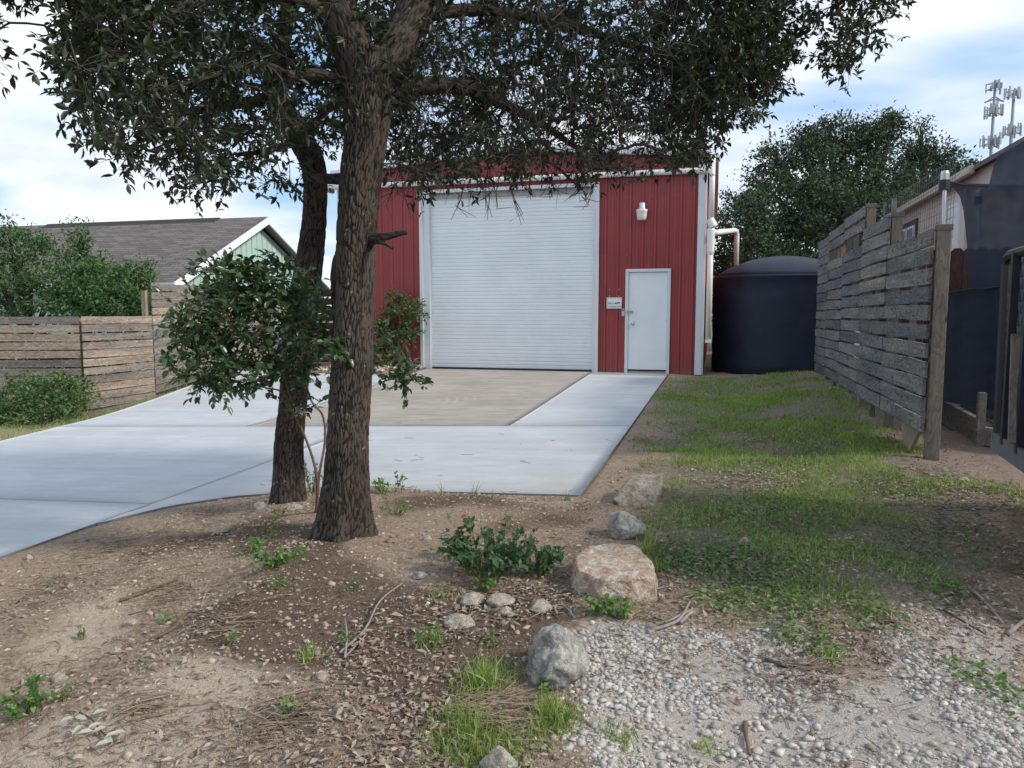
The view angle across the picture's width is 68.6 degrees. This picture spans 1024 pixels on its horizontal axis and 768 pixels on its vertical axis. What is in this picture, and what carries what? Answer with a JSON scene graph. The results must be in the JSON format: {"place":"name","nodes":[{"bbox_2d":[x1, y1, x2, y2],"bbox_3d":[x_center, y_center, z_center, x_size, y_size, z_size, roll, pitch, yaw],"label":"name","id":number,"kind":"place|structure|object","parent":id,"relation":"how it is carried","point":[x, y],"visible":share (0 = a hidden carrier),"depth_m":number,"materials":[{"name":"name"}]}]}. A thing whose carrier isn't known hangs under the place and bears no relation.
{"place":"outdoors","nodes":[
{"label":"outdoors","id":0,"kind":"place"},
{"bbox_2d":[0,368,667,558],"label":"driveway","id":1,"kind":"structure","parent":0,"point":[169,450],"depth_m":8.34,"materials":[{"name":"concrete"}]},
{"bbox_2d":[311,364,425,373],"bbox_3d":[-3.160,-0.330,16.161,2.300,0.101,1.280,1,6,15],"label":"planting bed","id":2,"kind":"object","parent":1,"relation":"on","point":[386,371],"visible":0.23,"depth_m":15.89,"materials":[{"name":"soil"}]},
{"bbox_2d":[318,364,422,372],"bbox_3d":[-3.069,-0.334,16.151,2.124,0.224,1.212,1,6,15],"label":"rubble","id":3,"kind":"object","parent":2,"relation":"on","point":[380,369],"visible":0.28,"depth_m":15.92,"materials":[{"name":"stone"}]},
{"bbox_2d":[373,285,429,365],"bbox_3d":[-2.446,-1.189,16.170,1.531,1.898,0.865,1,6,9],"label":"shrub","id":4,"kind":"object","parent":2,"relation":"on","point":[410,331],"visible":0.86,"depth_m":16.09,"materials":[{"name":"green plant"}]},
{"bbox_2d":[0,317,1023,767],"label":"ground","id":5,"kind":"structure","parent":0,"point":[414,523],"depth_m":3.54,"materials":[{"name":"soil"}]},
{"bbox_2d":[0,673,50,723],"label":"weed","id":6,"kind":"object","parent":5,"relation":"on","point":[33,700],"visible":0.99,"depth_m":2.90,"materials":[{"name":"green plant"}]},
{"bbox_2d":[0,209,84,393],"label":"bush","id":7,"kind":"object","parent":5,"relation":"on","point":[21,284],"visible":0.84,"depth_m":15.77,"materials":[{"name":"green plant"}]},
{"bbox_2d":[10,573,84,599],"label":"dead grass","id":8,"kind":"structure","parent":5,"relation":"on","point":[52,584],"depth_m":4.27,"materials":[{"name":"plant"}]},
{"bbox_2d":[0,361,107,427],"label":"lantana bush","id":9,"kind":"object","parent":5,"relation":"on","point":[25,397],"visible":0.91,"depth_m":12.42,"materials":[{"name":"green plant"}]},
{"bbox_2d":[46,681,73,701],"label":"weed","id":10,"kind":"object","parent":5,"relation":"on","point":[62,694],"visible":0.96,"depth_m":2.98,"materials":[{"name":"green plant"}]},
{"bbox_2d":[51,672,69,683],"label":"stone","id":11,"kind":"object","parent":5,"relation":"on","point":[57,677],"visible":0.98,"depth_m":3.10,"materials":[{"name":"stone"}]},
{"bbox_2d":[0,304,157,392],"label":"bush","id":12,"kind":"object","parent":5,"relation":"on","point":[11,310],"visible":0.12,"depth_m":15.44,"materials":[{"name":"green plant"}]},
{"bbox_2d":[25,215,152,392],"bbox_3d":[-8.486,-1.524,15.500,2.725,3.914,2.266,1,6,15],"label":"bush","id":13,"kind":"object","parent":5,"relation":"on","point":[89,264],"visible":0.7,"depth_m":15.16,"materials":[{"name":"green plant"}]},
{"bbox_2d":[59,708,125,745],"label":"fallen sprig","id":14,"kind":"object","parent":5,"relation":"on","point":[107,737],"visible":1,"depth_m":2.66,"materials":[{"name":"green plant"}]},
{"bbox_2d":[22,525,172,566],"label":"dead grass","id":15,"kind":"structure","parent":5,"relation":"on","point":[110,549],"depth_m":4.89,"materials":[{"name":"plant"}]},
{"bbox_2d":[64,253,167,385],"bbox_3d":[-7.695,-1.115,15.343,1.825,3.127,2.141,1,6,15],"label":"bush","id":16,"kind":"object","parent":5,"relation":"on","point":[137,278],"visible":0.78,"depth_m":14.97,"materials":[{"name":"green plant"}]},
{"bbox_2d":[0,368,241,439],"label":"grass","id":17,"kind":"structure","parent":5,"relation":"on","point":[47,422],"depth_m":11.93,"materials":[{"name":"plant"}]},
{"bbox_2d":[123,618,140,627],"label":"stone","id":18,"kind":"object","parent":5,"relation":"on","point":[131,623],"visible":0.99,"depth_m":3.60,"materials":[{"name":"stone"}]},
{"bbox_2d":[0,284,275,411],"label":"slat fence","id":19,"kind":"object","parent":5,"relation":"on","point":[148,380],"visible":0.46,"depth_m":13.68,"materials":[{"name":"brown wood"}]},
{"bbox_2d":[92,669,206,734],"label":"dead grass","id":20,"kind":"structure","parent":5,"relation":"on","point":[147,705],"depth_m":2.83,"materials":[{"name":"plant"}]},
{"bbox_2d":[119,577,179,601],"bbox_3d":[-1.920,1.089,3.982,0.303,0.058,0.027,-5,7,-43],"label":"stick","id":21,"kind":"object","parent":5,"relation":"on","point":[141,592],"visible":1,"depth_m":3.97,"materials":[{"name":"brown wood"}]},
{"bbox_2d":[0,217,330,382],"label":"gable house","id":22,"kind":"structure","parent":5,"relation":"on","point":[175,244],"depth_m":21.90,"materials":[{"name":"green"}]},
{"bbox_2d":[121,559,248,616],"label":"dead grass","id":23,"kind":"structure","parent":5,"relation":"on","point":[167,590],"depth_m":3.94,"materials":[{"name":"plant"}]},
{"bbox_2d":[149,610,220,641],"bbox_3d":[-1.501,1.116,3.507,0.318,0.091,0.192,-1,5,-7],"label":"stick","id":24,"kind":"object","parent":5,"relation":"on","point":[161,634],"visible":1,"depth_m":3.47,"materials":[{"name":"brown wood"}]},
{"bbox_2d":[0,0,413,504],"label":"oak tree","id":25,"kind":"object","parent":5,"relation":"on","point":[288,480],"visible":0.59,"depth_m":4.01,"materials":[{"name":"green plant"}]},
{"bbox_2d":[213,526,230,533],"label":"stone","id":26,"kind":"object","parent":5,"relation":"on","point":[222,529],"visible":0.97,"depth_m":4.75,"materials":[{"name":"stone"}]},
{"bbox_2d":[221,629,238,646],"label":"weed","id":27,"kind":"object","parent":5,"relation":"on","point":[230,639],"visible":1,"depth_m":3.26,"materials":[{"name":"green plant"}]},
{"bbox_2d":[177,590,286,656],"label":"dead grass","id":28,"kind":"structure","parent":5,"relation":"on","point":[220,628],"depth_m":3.42,"materials":[{"name":"plant"}]},
{"bbox_2d":[241,531,272,552],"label":"weed","id":29,"kind":"object","parent":5,"relation":"on","point":[261,542],"visible":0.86,"depth_m":4.20,"materials":[{"name":"green plant"}]},
{"bbox_2d":[238,543,308,567],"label":"weed","id":30,"kind":"object","parent":5,"relation":"on","point":[271,561],"visible":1,"depth_m":3.88,"materials":[{"name":"green plant"}]},
{"bbox_2d":[270,574,292,589],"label":"weed","id":31,"kind":"object","parent":5,"relation":"on","point":[283,579],"visible":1,"depth_m":3.70,"materials":[{"name":"green plant"}]},
{"bbox_2d":[214,674,363,754],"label":"dead grass","id":32,"kind":"structure","parent":5,"relation":"on","point":[277,721],"depth_m":2.68,"materials":[{"name":"plant"}]},
{"bbox_2d":[278,694,300,715],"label":"weed","id":33,"kind":"object","parent":5,"relation":"on","point":[290,703],"visible":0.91,"depth_m":2.71,"materials":[{"name":"green plant"}]},
{"bbox_2d":[152,247,433,512],"bbox_3d":[-1.259,0.031,4.585,1.726,1.726,1.032,-2,6,-19],"label":"sapling","id":34,"kind":"object","parent":5,"relation":"on","point":[227,289],"visible":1,"depth_m":4.48,"materials":[{"name":"green plant"}]},
{"bbox_2d":[286,504,302,510],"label":"stone","id":35,"kind":"object","parent":5,"relation":"on","point":[292,507],"visible":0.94,"depth_m":4.98,"materials":[{"name":"stone"}]},
{"bbox_2d":[278,289,333,367],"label":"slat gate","id":36,"kind":"structure","parent":5,"relation":"on","point":[328,300],"depth_m":17.01,"materials":[{"name":"wood"}]},
{"bbox_2d":[304,460,322,492],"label":"weed","id":37,"kind":"object","parent":5,"relation":"on","point":[313,484],"visible":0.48,"depth_m":5.51,"materials":[{"name":"green plant"}]},
{"bbox_2d":[314,672,330,682],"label":"stone","id":38,"kind":"object","parent":5,"relation":"on","point":[322,676],"visible":0.97,"depth_m":2.93,"materials":[{"name":"beige stone"}]},
{"bbox_2d":[339,583,402,653],"bbox_3d":[-0.630,1.051,3.411,0.042,0.080,0.634,1,6,13],"label":"stick","id":39,"kind":"object","parent":5,"relation":"on","point":[356,637],"visible":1,"depth_m":3.32,"materials":[{"name":"grey wood"}]},
{"bbox_2d":[372,477,391,494],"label":"weed","id":40,"kind":"object","parent":5,"relation":"on","point":[380,481],"visible":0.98,"depth_m":5.41,"materials":[{"name":"green plant"}]},
{"bbox_2d":[377,495,415,515],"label":"weed","id":41,"kind":"object","parent":5,"relation":"on","point":[399,512],"visible":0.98,"depth_m":4.79,"materials":[{"name":"green plant"}]},
{"bbox_2d":[412,571,427,579],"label":"stone","id":42,"kind":"object","parent":5,"relation":"on","point":[419,575],"visible":1,"depth_m":3.77,"materials":[{"name":"grey stone"}]},
{"bbox_2d":[413,622,443,646],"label":"weed","id":43,"kind":"object","parent":5,"relation":"on","point":[419,637],"visible":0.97,"depth_m":3.17,"materials":[{"name":"green plant"}]},
{"bbox_2d":[443,613,474,629],"bbox_3d":[-0.232,1.059,3.367,0.145,0.061,0.127,1,6,15],"label":"stone","id":44,"kind":"object","parent":5,"relation":"on","point":[454,619],"visible":1,"depth_m":3.33,"materials":[{"name":"stone"}]},
{"bbox_2d":[2,0,916,542],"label":"oak tree","id":45,"kind":"object","parent":5,"relation":"on","point":[380,80],"visible":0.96,"depth_m":4.50,"materials":[{"name":"green plant"}]},
{"bbox_2d":[371,479,568,500],"bbox_3d":[-0.293,0.772,5.440,1.477,0.216,0.281,0,5,0],"label":"grass tuft","id":46,"kind":"object","parent":5,"relation":"on","point":[395,487],"visible":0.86,"depth_m":5.45,"materials":[{"name":"green plant"}]},
{"bbox_2d":[460,592,484,605],"bbox_3d":[-0.187,1.020,3.555,0.111,0.060,0.100,1,6,15],"label":"stone","id":47,"kind":"object","parent":5,"relation":"on","point":[474,598],"visible":0.95,"depth_m":3.53,"materials":[{"name":"stone"}]},
{"bbox_2d":[438,688,510,753],"bbox_3d":[-0.158,1.140,2.597,0.287,0.156,0.283,4,7,39],"label":"grass tuft","id":48,"kind":"object","parent":5,"relation":"on","point":[469,721],"visible":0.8,"depth_m":2.60,"materials":[{"name":"plant"}]},
{"bbox_2d":[416,713,535,767],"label":"grass tuft","id":49,"kind":"object","parent":5,"relation":"on","point":[485,748],"visible":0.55,"depth_m":2.46,"materials":[{"name":"plant"}]},
{"bbox_2d":[459,638,506,696],"bbox_3d":[-0.132,1.101,2.889,0.196,0.197,0.228,1,6,15],"label":"grass tuft","id":50,"kind":"object","parent":5,"relation":"on","point":[483,674],"visible":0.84,"depth_m":2.90,"materials":[{"name":"plant"}]},
{"bbox_2d":[472,575,498,592],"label":"weed","id":51,"kind":"object","parent":5,"relation":"on","point":[489,584],"visible":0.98,"depth_m":3.67,"materials":[{"name":"green plant"}]},
{"bbox_2d":[435,511,539,581],"bbox_3d":[-0.121,0.826,3.823,0.528,0.339,0.558,-2,6,-21],"label":"bush","id":52,"kind":"object","parent":5,"relation":"on","point":[462,551],"visible":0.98,"depth_m":3.79,"materials":[{"name":"green plant"}]},
{"bbox_2d":[483,629,498,647],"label":"weed","id":53,"kind":"object","parent":5,"relation":"on","point":[491,639],"visible":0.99,"depth_m":3.19,"materials":[{"name":"green plant"}]},
{"bbox_2d":[263,520,732,767],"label":"grass","id":54,"kind":"structure","parent":5,"relation":"on","point":[473,748],"depth_m":2.64,"materials":[{"name":"plant"}]},
{"bbox_2d":[479,745,517,767],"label":"boulder","id":55,"kind":"object","parent":5,"relation":"on","point":[498,756],"visible":1,"depth_m":2.36,"materials":[{"name":"stone"}]},
{"bbox_2d":[486,593,514,606],"bbox_3d":[-0.048,1.018,3.517,0.132,0.062,0.118,1,6,15],"label":"stone","id":56,"kind":"object","parent":5,"relation":"on","point":[498,599],"visible":0.93,"depth_m":3.48,"materials":[{"name":"stone"}]},
{"bbox_2d":[436,668,572,740],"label":"dead grass","id":57,"kind":"structure","parent":5,"relation":"on","point":[500,703],"depth_m":2.73,"materials":[{"name":"plant"}]},
{"bbox_2d":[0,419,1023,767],"bbox_3d":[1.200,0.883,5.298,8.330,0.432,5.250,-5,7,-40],"label":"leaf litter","id":58,"kind":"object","parent":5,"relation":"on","point":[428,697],"visible":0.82,"depth_m":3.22,"materials":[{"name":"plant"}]},
{"bbox_2d":[0,421,1023,767],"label":"twig bits","id":59,"kind":"object","parent":5,"relation":"on","point":[192,533],"visible":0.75,"depth_m":3.42,"materials":[{"name":"wood"}]},
{"bbox_2d":[0,456,1023,767],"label":"soil crumbs","id":60,"kind":"object","parent":5,"relation":"on","point":[424,680],"visible":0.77,"depth_m":3.43,"materials":[{"name":"soil"}]},
{"bbox_2d":[0,388,1023,767],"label":"pebbles","id":61,"kind":"object","parent":5,"relation":"on","point":[592,622],"visible":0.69,"depth_m":3.36,"materials":[{"name":"stone"}]},
{"bbox_2d":[330,143,718,375],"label":"metal building","id":62,"kind":"structure","parent":5,"relation":"on","point":[540,283],"depth_m":15.67,"materials":[{"name":"paint"}]},
{"bbox_2d":[431,193,593,371],"bbox_3d":[-0.040,-2.138,15.919,3.580,3.717,0.050,1,6,15],"label":"roll up door","id":63,"kind":"structure","parent":62,"relation":"in","point":[512,295],"depth_m":15.91,"materials":[{"name":"paint"}]},
{"bbox_2d":[328,156,738,342],"bbox_3d":[0.431,-2.821,16.896,9.041,3.590,2.864,1,6,15],"label":"rain pipe","id":64,"kind":"object","parent":62,"relation":"attached to","point":[712,232],"visible":0.68,"depth_m":14.67,"materials":[{"name":"white plastic"}]},
{"bbox_2d":[607,297,621,308],"bbox_3d":[2.083,-1.648,15.258,0.316,0.225,0.008,1,6,15],"label":"security sign","id":65,"kind":"object","parent":62,"relation":"attached to","point":[614,302],"visible":1,"depth_m":15.26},
{"bbox_2d":[636,202,647,220],"bbox_3d":[2.575,-3.416,14.858,0.224,0.340,0.272,1,6,15],"label":"wall lamp","id":66,"kind":"object","parent":62,"relation":"attached to","point":[641,211],"visible":1,"depth_m":14.77,"materials":[{"name":"metal"}]},
{"bbox_2d":[622,272,667,369],"bbox_3d":[2.671,-1.266,15.127,0.904,1.960,0.138,1,6,15],"label":"walk door","id":67,"kind":"structure","parent":62,"relation":"in","point":[647,311],"depth_m":15.13,"materials":[{"name":"white paint"}]},
{"bbox_2d":[512,543,566,578],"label":"bush","id":68,"kind":"object","parent":5,"relation":"on","point":[544,562],"visible":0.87,"depth_m":3.84,"materials":[{"name":"green plant"}]},
{"bbox_2d":[529,599,550,612],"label":"stone","id":69,"kind":"object","parent":5,"relation":"on","point":[544,605],"visible":0.98,"depth_m":3.46,"materials":[{"name":"stone"}]},
{"bbox_2d":[534,671,553,692],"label":"weed","id":70,"kind":"object","parent":5,"relation":"on","point":[545,689],"visible":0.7,"depth_m":2.87,"materials":[{"name":"green plant"}]},
{"bbox_2d":[525,679,577,745],"bbox_3d":[0.148,1.152,2.651,0.187,0.142,0.234,-5,7,-42],"label":"grass tuft","id":71,"kind":"object","parent":5,"relation":"on","point":[555,713],"visible":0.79,"depth_m":2.66,"materials":[{"name":"plant"}]},
{"bbox_2d":[526,623,589,691],"bbox_3d":[0.194,1.136,3.030,0.254,0.359,0.358,1,6,15],"label":"boulder","id":72,"kind":"object","parent":5,"relation":"on","point":[558,658],"visible":0.79,"depth_m":2.92,"materials":[{"name":"grey stone"}]},
{"bbox_2d":[582,591,620,616],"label":"weed","id":73,"kind":"object","parent":5,"relation":"on","point":[603,608],"visible":0.99,"depth_m":3.38,"materials":[{"name":"green plant"}]},
{"bbox_2d":[570,543,657,602],"bbox_3d":[0.501,1.024,3.766,0.420,0.334,0.470,0,5,1],"label":"boulder","id":74,"kind":"object","parent":5,"relation":"on","point":[611,569],"visible":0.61,"depth_m":3.64,"materials":[{"name":"beige stone"}]},
{"bbox_2d":[606,595,629,619],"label":"weed","id":75,"kind":"object","parent":5,"relation":"on","point":[625,607],"visible":0.94,"depth_m":3.38,"materials":[{"name":"green plant"}]},
{"bbox_2d":[608,511,645,539],"bbox_3d":[0.687,0.857,4.494,0.229,0.196,0.181,1,6,15],"label":"boulder","id":76,"kind":"object","parent":5,"relation":"on","point":[622,525],"visible":0.94,"depth_m":4.44,"materials":[{"name":"grey stone"}]},
{"bbox_2d":[613,473,663,506],"bbox_3d":[0.929,0.796,5.536,0.357,0.246,0.564,1,6,15],"label":"boulder","id":77,"kind":"object","parent":5,"relation":"on","point":[644,490],"visible":0.87,"depth_m":5.34,"materials":[{"name":"beige stone"}]},
{"bbox_2d":[636,522,671,577],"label":"grass tuft","id":78,"kind":"object","parent":5,"relation":"on","point":[648,547],"visible":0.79,"depth_m":4.17,"materials":[{"name":"plant"}]},
{"bbox_2d":[649,600,690,630],"bbox_3d":[0.739,1.056,3.395,0.321,0.058,0.063,-5,7,-43],"label":"stick","id":79,"kind":"object","parent":5,"relation":"on","point":[656,628],"visible":1,"depth_m":3.34,"materials":[{"name":"grey wood"}]},
{"bbox_2d":[664,608,693,624],"bbox_3d":[0.770,1.060,3.397,0.186,0.037,0.049,-4,7,-37],"label":"stick","id":80,"kind":"object","parent":5,"relation":"on","point":[686,617],"visible":1,"depth_m":3.40,"materials":[{"name":"grey wood"}]},
{"bbox_2d":[684,732,712,753],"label":"grass tuft","id":81,"kind":"object","parent":5,"relation":"on","point":[700,745],"visible":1,"depth_m":2.61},
{"bbox_2d":[742,720,751,755],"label":"stick","id":82,"kind":"object","parent":5,"relation":"on","point":[745,728],"visible":1,"depth_m":2.67,"materials":[{"name":"brown wood"}]},
{"bbox_2d":[712,179,830,319],"bbox_3d":[9.138,-4.194,26.317,7.114,5.936,4.433,-2,6,-17],"label":"juniper tree","id":83,"kind":"object","parent":5,"relation":"on","point":[750,241],"visible":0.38,"depth_m":25.42,"materials":[{"name":"green plant"}]},
{"bbox_2d":[711,256,843,374],"bbox_3d":[5.751,-1.472,15.989,2.870,2.475,2.870,1,6,15],"label":"water tank","id":84,"kind":"object","parent":5,"relation":"on","point":[765,310],"visible":0.69,"depth_m":14.84,"materials":[{"name":"plastic"}]},
{"bbox_2d":[764,657,814,667],"bbox_3d":[1.138,1.147,3.072,0.199,0.021,0.042,1,6,15],"label":"stick","id":85,"kind":"object","parent":5,"relation":"on","point":[777,663],"visible":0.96,"depth_m":3.06,"materials":[{"name":"wood"}]},
{"bbox_2d":[558,594,1023,767],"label":"gravel","id":86,"kind":"structure","parent":5,"relation":"on","point":[604,760],"depth_m":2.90,"materials":[{"name":"gravel"}]},
{"bbox_2d":[724,100,924,331],"bbox_3d":[12.925,-6.552,29.178,9.026,10.054,6.946,-4,7,-33],"label":"oak tree","id":87,"kind":"object","parent":5,"relation":"on","point":[822,194],"visible":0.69,"depth_m":29.20,"materials":[{"name":"green plant"}]},
{"bbox_2d":[628,370,1023,615],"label":"grass","id":88,"kind":"structure","parent":5,"relation":"on","point":[712,454],"depth_m":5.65,"materials":[{"name":"plant"}]},
{"bbox_2d":[816,641,848,668],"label":"grass tuft","id":89,"kind":"object","parent":5,"relation":"on","point":[827,653],"visible":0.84,"depth_m":3.10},
{"bbox_2d":[642,454,1023,715],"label":"ground weeds","id":90,"kind":"object","parent":5,"relation":"on","point":[1003,676],"visible":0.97,"depth_m":3.94,"materials":[{"name":"green plant"}]},
{"bbox_2d":[757,630,917,708],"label":"dead grass","id":91,"kind":"structure","parent":5,"relation":"on","point":[812,667],"depth_m":3.01,"materials":[{"name":"plant"}]},
{"bbox_2d":[795,191,922,331],"bbox_3d":[12.792,-4.129,26.438,6.723,5.761,4.575,-3,6,-29],"label":"oak tree","id":92,"kind":"object","parent":5,"relation":"on","point":[860,239],"visible":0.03,"depth_m":26.44,"materials":[{"name":"green plant"}]},
{"bbox_2d":[814,198,953,460],"bbox_3d":[4.598,-0.931,9.751,0.354,2.718,7.290,1,6,15],"label":"slat fence","id":93,"kind":"object","parent":5,"relation":"on","point":[832,271],"visible":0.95,"depth_m":7.91,"materials":[{"name":"wood"}]},
{"bbox_2d":[901,421,924,450],"bbox_3d":[3.664,0.455,6.922,0.094,0.320,0.831,2,6,16],"label":"leaning board","id":94,"kind":"object","parent":5,"relation":"on","point":[910,435],"visible":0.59,"depth_m":6.82,"materials":[{"name":"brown wood"}]},
{"bbox_2d":[868,248,969,397],"bbox_3d":[5.963,-0.772,9.783,2.601,1.981,0.066,1,6,15],"label":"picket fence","id":95,"kind":"object","parent":5,"relation":"on","point":[959,278],"visible":0.06,"depth_m":9.78,"materials":[{"name":"wood"}]},
{"bbox_2d":[882,155,956,248],"bbox_3d":[8.408,-2.265,15.854,0.040,3.900,5.770,1,6,15],"label":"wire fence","id":96,"kind":"object","parent":5,"relation":"on","point":[884,209],"visible":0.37,"depth_m":14.96,"materials":[{"name":"grey metal"}]},
{"bbox_2d":[881,110,982,244],"bbox_3d":[18.344,-7.357,34.327,8.712,10.671,5.113,-4,6,-33],"label":"oak tree","id":97,"kind":"object","parent":5,"relation":"on","point":[929,157],"visible":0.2,"depth_m":34.48,"materials":[{"name":"green plant"}]},
{"bbox_2d":[881,137,1023,359],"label":"pink house","id":98,"kind":"structure","parent":5,"relation":"on","point":[980,172],"depth_m":14.23,"materials":[{"name":"paint"}]},
{"bbox_2d":[902,218,918,240],"bbox_3d":[9.364,-3.400,17.756,0.096,0.850,1.600,1,6,15],"label":"window frame","id":99,"kind":"structure","parent":98,"relation":"in","point":[912,222],"depth_m":17.38,"materials":[{"name":"metal"}]},
{"bbox_2d":[939,608,985,634],"bbox_3d":[2.031,1.067,3.379,0.013,0.043,0.235,-2,6,-21],"label":"stick","id":100,"kind":"object","parent":5,"relation":"on","point":[956,617],"visible":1,"depth_m":3.39,"materials":[{"name":"wood"}]},
{"bbox_2d":[941,392,993,446],"bbox_3d":[4.851,0.222,7.694,0.647,0.612,3.236,2,6,20],"label":"raised bed","id":101,"kind":"object","parent":5,"relation":"on","point":[971,427],"visible":0.45,"depth_m":6.97,"materials":[{"name":"wood"}]},
{"bbox_2d":[938,141,1023,410],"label":"trampoline","id":102,"kind":"object","parent":5,"relation":"on","point":[993,209],"visible":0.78,"depth_m":7.41,"materials":[{"name":"metal"}]},
{"bbox_2d":[970,589,1003,623],"bbox_3d":[2.224,1.036,3.506,0.020,0.058,0.279,1,5,5],"label":"stick","id":103,"kind":"object","parent":5,"relation":"on","point":[980,597],"visible":0.98,"depth_m":3.50,"materials":[{"name":"grey wood"}]},
{"bbox_2d":[979,79,1003,155],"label":"cell tower","id":104,"kind":"structure","parent":5,"relation":"on","point":[993,139],"depth_m":130.40,"materials":[{"name":"metal"}]},
{"bbox_2d":[990,246,1023,472],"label":"gate","id":105,"kind":"structure","parent":5,"relation":"on","point":[1007,439],"depth_m":4.64,"materials":[{"name":"grey metal"}]},
{"bbox_2d":[1002,86,1021,144],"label":"cell tower","id":106,"kind":"structure","parent":5,"relation":"on","point":[1011,128],"depth_m":140.14,"materials":[{"name":"metal"}]},
{"bbox_2d":[1005,619,1023,635],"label":"stick","id":107,"kind":"object","parent":5,"relation":"on","point":[1011,630],"visible":1,"depth_m":3.32,"materials":[{"name":"grey wood"}]},
{"bbox_2d":[0,0,1023,315],"label":"sky","id":108,"kind":"structure","parent":0,"point":[956,48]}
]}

